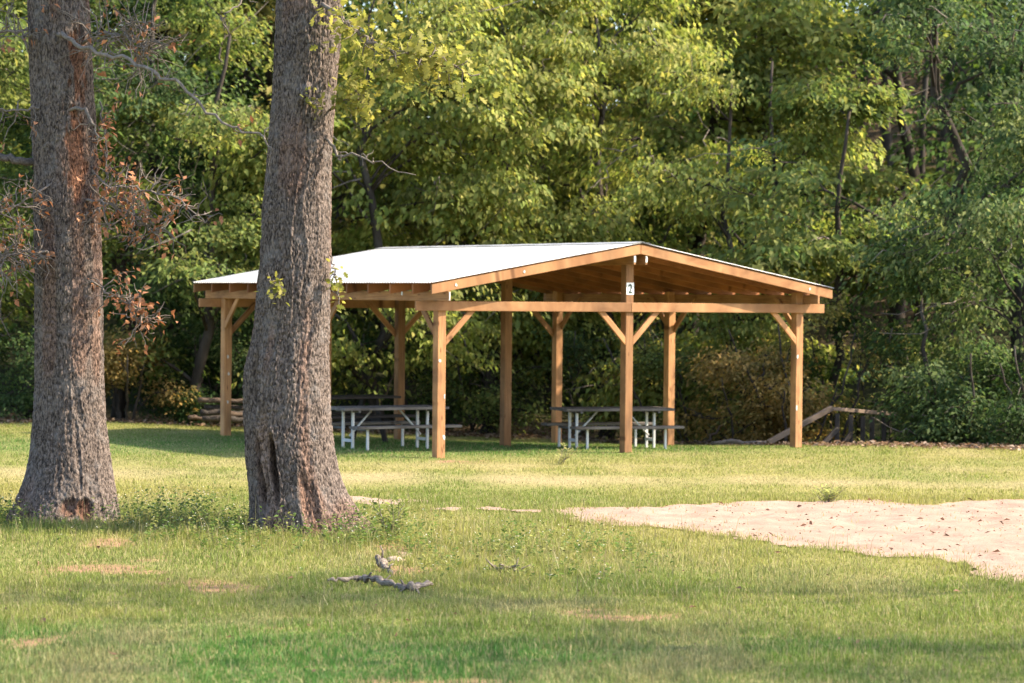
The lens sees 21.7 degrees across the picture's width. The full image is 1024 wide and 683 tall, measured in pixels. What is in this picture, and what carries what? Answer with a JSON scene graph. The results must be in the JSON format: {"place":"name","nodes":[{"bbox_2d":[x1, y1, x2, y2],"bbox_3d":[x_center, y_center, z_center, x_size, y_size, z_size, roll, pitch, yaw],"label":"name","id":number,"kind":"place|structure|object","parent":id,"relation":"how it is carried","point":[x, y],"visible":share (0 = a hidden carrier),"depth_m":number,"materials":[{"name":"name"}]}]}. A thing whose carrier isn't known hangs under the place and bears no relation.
{"place":"outdoors","nodes":[
{"label":"outdoors","id":0,"kind":"place"},
{"bbox_2d":[0,16,1023,682],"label":"lawn","id":1,"kind":"structure","parent":0,"point":[542,474],"depth_m":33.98,"materials":[{"name":"plant"}]},
{"bbox_2d":[0,51,33,311],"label":"woodland tree","id":2,"kind":"object","parent":1,"relation":"on","point":[7,218],"visible":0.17,"depth_m":53.12,"materials":[{"name":"green plant"}]},
{"bbox_2d":[0,317,34,420],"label":"shrub","id":3,"kind":"object","parent":1,"relation":"on","point":[24,398],"visible":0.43,"depth_m":48.57,"materials":[{"name":"green plant"}]},
{"bbox_2d":[0,0,130,336],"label":"woodland tree","id":4,"kind":"object","parent":1,"relation":"on","point":[21,60],"visible":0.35,"depth_m":49.79,"materials":[{"name":"green plant"}]},
{"bbox_2d":[0,0,220,402],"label":"woodland tree","id":5,"kind":"object","parent":1,"relation":"on","point":[20,11],"visible":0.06,"depth_m":54.94,"materials":[{"name":"green plant"}]},
{"bbox_2d":[0,0,263,419],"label":"woodland tree","id":6,"kind":"object","parent":1,"relation":"on","point":[121,266],"visible":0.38,"depth_m":50.01,"materials":[{"name":"green plant"}]},
{"bbox_2d":[0,0,272,524],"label":"oak tree","id":7,"kind":"object","parent":1,"relation":"on","point":[69,444],"visible":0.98,"depth_m":26.77,"materials":[{"name":"brown plant"}]},
{"bbox_2d":[103,323,200,420],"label":"shrub","id":8,"kind":"object","parent":1,"relation":"on","point":[115,364],"visible":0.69,"depth_m":48.83,"materials":[{"name":"green plant"}]},
{"bbox_2d":[116,327,242,425],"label":"shrub","id":9,"kind":"object","parent":1,"relation":"on","point":[181,413],"visible":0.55,"depth_m":49.81,"materials":[{"name":"green plant"}]},
{"bbox_2d":[188,415,201,419],"bbox_3d":[-5.591,1.370,48.051,0.480,0.115,0.089,0,1,-32],"label":"log","id":10,"kind":"object","parent":1,"relation":"on","point":[193,417],"visible":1,"depth_m":47.96,"materials":[{"name":"brown wood"}]},
{"bbox_2d":[200,409,242,414],"bbox_3d":[-5.224,1.282,48.153,0.788,0.141,0.118,0,1,-18],"label":"log","id":11,"kind":"object","parent":10,"relation":"on","point":[210,412],"visible":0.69,"depth_m":48.06,"materials":[{"name":"brown wood"}]},
{"bbox_2d":[204,404,243,409],"bbox_3d":[-5.166,1.188,48.353,0.820,0.120,0.109,0,1,-18],"label":"log","id":12,"kind":"object","parent":11,"relation":"on","point":[213,407],"visible":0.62,"depth_m":48.26,"materials":[{"name":"brown wood"}]},
{"bbox_2d":[198,397,242,402],"bbox_3d":[-5.211,1.064,48.248,0.911,0.124,0.108,0,1,-16],"label":"log","id":13,"kind":"object","parent":12,"relation":"on","point":[207,400],"visible":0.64,"depth_m":48.16,"materials":[{"name":"brown wood"}]},
{"bbox_2d":[0,0,391,404],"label":"woodland tree","id":14,"kind":"object","parent":1,"relation":"on","point":[185,166],"visible":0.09,"depth_m":57.25,"materials":[{"name":"green plant"}]},
{"bbox_2d":[170,306,254,422],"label":"shrub","id":15,"kind":"object","parent":1,"relation":"on","point":[240,358],"visible":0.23,"depth_m":50.34,"materials":[{"name":"green plant"}]},
{"bbox_2d":[202,415,242,422],"bbox_3d":[-5.094,1.384,47.852,0.904,0.139,0.129,0,1,-16],"label":"log","id":16,"kind":"object","parent":1,"relation":"on","point":[216,418],"visible":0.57,"depth_m":47.76,"materials":[{"name":"brown wood"}]},
{"bbox_2d":[231,411,242,416],"bbox_3d":[-4.899,1.303,47.954,0.613,0.126,0.113,0,1,-25],"label":"log","id":17,"kind":"object","parent":16,"relation":"on","point":[236,414],"visible":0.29,"depth_m":47.91,"materials":[{"name":"brown wood"}]},
{"bbox_2d":[94,0,356,424],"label":"woodland tree","id":18,"kind":"object","parent":1,"relation":"on","point":[246,237],"visible":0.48,"depth_m":49.23,"materials":[{"name":"green plant"}]},
{"bbox_2d":[89,0,468,323],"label":"woodland tree","id":19,"kind":"object","parent":1,"relation":"on","point":[266,12],"visible":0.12,"depth_m":56.51,"materials":[{"name":"green plant"}]},
{"bbox_2d":[0,481,672,582],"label":"tall weeds","id":20,"kind":"object","parent":1,"relation":"on","point":[231,523],"visible":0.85,"depth_m":25.16,"materials":[{"name":"green plant"}]},
{"bbox_2d":[331,361,353,420],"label":"shrub","id":21,"kind":"object","parent":1,"relation":"on","point":[335,391],"visible":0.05,"depth_m":50.93,"materials":[{"name":"green plant"}]},
{"bbox_2d":[220,0,500,536],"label":"oak tree","id":22,"kind":"object","parent":1,"relation":"on","point":[290,457],"visible":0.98,"depth_m":25.77,"materials":[{"name":"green plant"}]},
{"bbox_2d":[331,394,414,442],"bbox_3d":[-2.826,1.300,43.195,2.000,0.840,1.563,0,1,-36],"label":"picnic table","id":23,"kind":"object","parent":1,"relation":"on","point":[378,416],"visible":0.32,"depth_m":43.18,"materials":[{"name":"grey wood"}]},
{"bbox_2d":[178,0,579,431],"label":"woodland tree","id":24,"kind":"object","parent":1,"relation":"on","point":[374,237],"visible":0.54,"depth_m":50.32,"materials":[{"name":"green plant"}]},
{"bbox_2d":[327,572,432,593],"bbox_3d":[-0.991,1.920,21.183,1.044,0.145,0.336,1,1,43],"label":"driftwood","id":25,"kind":"object","parent":1,"relation":"on","point":[382,581],"visible":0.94,"depth_m":21.22,"materials":[{"name":"grey wood"}]},
{"bbox_2d":[375,373,393,414],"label":"fallen branch","id":26,"kind":"object","parent":1,"relation":"on","point":[388,388],"visible":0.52,"depth_m":50.53,"materials":[{"name":"brown wood"}]},
{"bbox_2d":[375,545,393,575],"bbox_3d":[-1.048,1.841,22.376,0.139,0.236,0.710,0,1,-9],"label":"driftwood","id":27,"kind":"object","parent":1,"relation":"on","point":[382,562],"visible":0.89,"depth_m":22.50,"materials":[{"name":"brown wood"}]},
{"bbox_2d":[368,491,412,535],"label":"weed plant","id":28,"kind":"object","parent":1,"relation":"on","point":[396,511],"visible":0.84,"depth_m":25.61,"materials":[{"name":"green plant"}]},
{"bbox_2d":[387,556,404,561],"bbox_3d":[-1.018,1.914,23.390,0.170,0.076,0.137,1,1,38],"label":"stone","id":29,"kind":"object","parent":1,"relation":"on","point":[392,558],"visible":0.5,"depth_m":23.34,"materials":[{"name":"stone"}]},
{"bbox_2d":[331,405,461,449],"bbox_3d":[-1.940,1.357,41.053,1.840,0.720,1.492,0,1,-33],"label":"picnic table","id":30,"kind":"object","parent":1,"relation":"on","point":[408,424],"visible":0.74,"depth_m":40.83,"materials":[{"name":"white paint"}]},
{"bbox_2d":[331,319,461,432],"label":"shrub","id":31,"kind":"object","parent":1,"relation":"on","point":[367,346],"visible":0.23,"depth_m":51.71,"materials":[{"name":"green plant"}]},
{"bbox_2d":[244,1,647,411],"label":"woodland tree","id":32,"kind":"object","parent":1,"relation":"on","point":[389,191],"visible":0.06,"depth_m":57.77,"materials":[{"name":"green plant"}]},
{"bbox_2d":[385,319,564,433],"bbox_3d":[-0.977,0.745,53.740,3.551,2.864,3.236,0,1,-17],"label":"shrub","id":33,"kind":"object","parent":1,"relation":"on","point":[450,420],"visible":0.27,"depth_m":53.10,"materials":[{"name":"green plant"}]},
{"bbox_2d":[407,337,572,434],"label":"shrub","id":34,"kind":"object","parent":1,"relation":"on","point":[476,406],"visible":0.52,"depth_m":52.24,"materials":[{"name":"green plant"}]},
{"bbox_2d":[485,558,529,573],"bbox_3d":[-0.043,1.886,22.462,0.385,0.125,0.161,1,1,23],"label":"driftwood","id":35,"kind":"object","parent":1,"relation":"on","point":[513,567],"visible":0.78,"depth_m":22.46,"materials":[{"name":"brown wood"}]},
{"bbox_2d":[332,0,686,432],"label":"woodland tree","id":36,"kind":"object","parent":1,"relation":"on","point":[495,197],"visible":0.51,"depth_m":51.01,"materials":[{"name":"green plant"}]},
{"bbox_2d":[0,0,1023,397],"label":"woodland","id":37,"kind":"object","parent":1,"relation":"on","point":[202,62],"visible":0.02,"depth_m":66.09,"materials":[{"name":"green plant"}]},
{"bbox_2d":[0,0,1023,401],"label":"trunks","id":38,"kind":"object","parent":1,"relation":"on","point":[886,140],"visible":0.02,"depth_m":63.33,"materials":[{"name":"brown plant"}]},
{"bbox_2d":[0,404,1023,450],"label":"leaf litter","id":39,"kind":"object","parent":1,"relation":"on","point":[6,419],"visible":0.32,"depth_m":49.05,"materials":[{"name":"brown plant"}]},
{"bbox_2d":[766,406,897,444],"bbox_3d":[5.510,1.802,45.247,2.699,1.445,0.404,0,1,-29],"label":"wooden handrail","id":40,"kind":"object","parent":39,"relation":"on","point":[835,431],"visible":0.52,"depth_m":45.23,"materials":[{"name":"wood"}]},
{"bbox_2d":[193,241,831,457],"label":"picnic pavilion","id":41,"kind":"structure","parent":1,"relation":"on","point":[431,277],"depth_m":41.95,"materials":[{"name":"brown wood"}]},
{"bbox_2d":[626,283,633,294],"bbox_3d":[1.777,-0.793,40.166,0.136,0.180,0.011,0,1,-33],"label":"number sign","id":42,"kind":"object","parent":41,"relation":"attached to","point":[629,288],"visible":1,"depth_m":40.16,"materials":[{"name":"paint"}]},
{"bbox_2d":[5,498,1021,678],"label":"leaf crumbs","id":43,"kind":"object","parent":1,"relation":"on","point":[803,524],"visible":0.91,"depth_m":25.96,"materials":[{"name":"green plant"}]},
{"bbox_2d":[363,0,732,413],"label":"woodland tree","id":44,"kind":"object","parent":1,"relation":"on","point":[687,235],"visible":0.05,"depth_m":59.18,"materials":[{"name":"green plant"}]},
{"bbox_2d":[556,442,580,463],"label":"weed plant","id":45,"kind":"object","parent":1,"relation":"on","point":[562,457],"visible":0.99,"depth_m":37.32,"materials":[{"name":"green plant"}]},
{"bbox_2d":[515,313,660,439],"bbox_3d":[1.605,0.824,52.321,3.115,2.840,3.394,1,1,0],"label":"shrub","id":46,"kind":"object","parent":1,"relation":"on","point":[575,352],"visible":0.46,"depth_m":52.27,"materials":[{"name":"green plant"}]},
{"bbox_2d":[541,406,683,448],"bbox_3d":[1.585,1.407,42.359,1.840,0.720,1.492,0,1,-20],"label":"picnic table","id":47,"kind":"object","parent":1,"relation":"on","point":[576,426],"visible":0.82,"depth_m":42.24,"materials":[{"name":"paint"}]},
{"bbox_2d":[449,0,810,440],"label":"woodland tree","id":48,"kind":"object","parent":1,"relation":"on","point":[572,55],"visible":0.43,"depth_m":52.96,"materials":[{"name":"green plant"}]},
{"bbox_2d":[582,338,739,442],"bbox_3d":[3.057,1.125,51.538,3.682,2.365,2.428,1,1,0],"label":"shrub","id":49,"kind":"object","parent":1,"relation":"on","point":[615,413],"visible":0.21,"depth_m":51.16,"materials":[{"name":"green plant"}]},
{"bbox_2d":[456,0,900,407],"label":"woodland tree","id":50,"kind":"object","parent":1,"relation":"on","point":[699,235],"visible":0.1,"depth_m":57.12,"materials":[{"name":"green plant"}]},
{"bbox_2d":[600,317,772,443],"bbox_3d":[3.343,1.025,49.977,3.836,2.963,2.940,0,1,-13],"label":"shrub","id":51,"kind":"object","parent":1,"relation":"on","point":[651,355],"visible":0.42,"depth_m":49.71,"materials":[{"name":"green plant"}]},
{"bbox_2d":[350,496,1023,582],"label":"sand patch","id":52,"kind":"object","parent":1,"relation":"on","point":[1011,541],"visible":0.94,"depth_m":27.61,"materials":[{"name":"beige sand"}]},
{"bbox_2d":[812,482,849,501],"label":"weed plant","id":53,"kind":"object","parent":52,"relation":"on","point":[831,497],"visible":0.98,"depth_m":30.66,"materials":[{"name":"green plant"}]},
{"bbox_2d":[702,422,724,443],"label":"fallen branch","id":54,"kind":"object","parent":1,"relation":"on","point":[710,435],"visible":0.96,"depth_m":47.28,"materials":[{"name":"brown wood"}]},
{"bbox_2d":[552,43,887,440],"bbox_3d":[3.939,-1.465,50.984,6.379,8.420,6.819,1,1,0],"label":"woodland tree","id":55,"kind":"object","parent":1,"relation":"on","point":[649,190],"visible":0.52,"depth_m":50.63,"materials":[{"name":"green plant"}]},
{"bbox_2d":[711,439,766,445],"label":"fallen branch","id":56,"kind":"object","parent":1,"relation":"on","point":[728,441],"visible":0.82,"depth_m":45.39,"materials":[{"name":"brown wood"}]},
{"bbox_2d":[648,333,853,443],"bbox_3d":[4.225,1.180,47.769,3.618,2.675,3.237,1,1,0],"label":"shrub","id":57,"kind":"object","parent":1,"relation":"on","point":[722,365],"visible":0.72,"depth_m":47.41,"materials":[{"name":"green plant"}]},
{"bbox_2d":[720,361,843,444],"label":"shrub","id":58,"kind":"object","parent":1,"relation":"on","point":[756,435],"visible":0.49,"depth_m":46.69,"materials":[{"name":"green plant"}]},
{"bbox_2d":[588,0,990,381],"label":"woodland tree","id":59,"kind":"object","parent":1,"relation":"on","point":[774,37],"visible":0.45,"depth_m":55.77,"materials":[{"name":"green plant"}]},
{"bbox_2d":[698,281,915,445],"bbox_3d":[5.275,0.822,47.675,3.861,3.814,2.833,1,1,35],"label":"shrub","id":60,"kind":"object","parent":1,"relation":"on","point":[832,311],"visible":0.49,"depth_m":47.38,"materials":[{"name":"green plant"}]},
{"bbox_2d":[660,74,986,440],"bbox_3d":[5.472,-1.171,50.418,6.898,7.813,6.046,0,1,-36],"label":"woodland tree","id":61,"kind":"object","parent":1,"relation":"on","point":[863,104],"visible":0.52,"depth_m":49.16,"materials":[{"name":"green plant"}]},
{"bbox_2d":[755,286,915,445],"bbox_3d":[6.321,0.851,48.874,3.972,3.780,2.702,1,1,0],"label":"shrub","id":62,"kind":"object","parent":1,"relation":"on","point":[842,328],"visible":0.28,"depth_m":48.85,"materials":[{"name":"green plant"}]},
{"bbox_2d":[684,0,1023,389],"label":"woodland tree","id":63,"kind":"object","parent":1,"relation":"on","point":[1008,183],"visible":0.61,"depth_m":47.78,"materials":[{"name":"green plant"}]},
{"bbox_2d":[799,13,925,353],"bbox_3d":[8.165,-6.910,60.285,5.563,14.878,6.907,1,1,25],"label":"woodland tree","id":64,"kind":"object","parent":1,"relation":"on","point":[912,171],"visible":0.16,"depth_m":60.12,"materials":[{"name":"green plant"}]},
{"bbox_2d":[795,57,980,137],"bbox_3d":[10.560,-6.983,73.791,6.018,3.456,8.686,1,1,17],"label":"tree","id":65,"kind":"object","parent":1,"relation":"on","point":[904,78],"visible":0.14,"depth_m":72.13,"materials":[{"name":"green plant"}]},
{"bbox_2d":[784,0,1023,386],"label":"woodland tree","id":66,"kind":"object","parent":1,"relation":"on","point":[973,86],"visible":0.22,"depth_m":56.14,"materials":[{"name":"green plant"}]},
{"bbox_2d":[837,231,1023,445],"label":"woodland tree","id":67,"kind":"object","parent":1,"relation":"on","point":[919,376],"visible":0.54,"depth_m":46.01,"materials":[{"name":"green plant"}]},
{"bbox_2d":[839,99,1023,443],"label":"woodland tree","id":68,"kind":"object","parent":1,"relation":"on","point":[1003,216],"visible":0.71,"depth_m":45.50,"materials":[{"name":"green plant"}]},
{"bbox_2d":[874,327,1017,445],"bbox_3d":[7.301,1.012,44.119,2.550,2.528,2.807,1,1,0],"label":"shrub","id":69,"kind":"object","parent":1,"relation":"on","point":[948,423],"visible":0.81,"depth_m":43.75,"materials":[{"name":"green plant"}]},
{"bbox_2d":[884,366,1016,446],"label":"shrub","id":70,"kind":"object","parent":1,"relation":"on","point":[962,393],"visible":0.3,"depth_m":44.05,"materials":[{"name":"green plant"}]},
{"bbox_2d":[954,335,1023,446],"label":"shrub","id":71,"kind":"object","parent":1,"relation":"on","point":[1014,413],"visible":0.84,"depth_m":43.55,"materials":[{"name":"green plant"}]}
]}

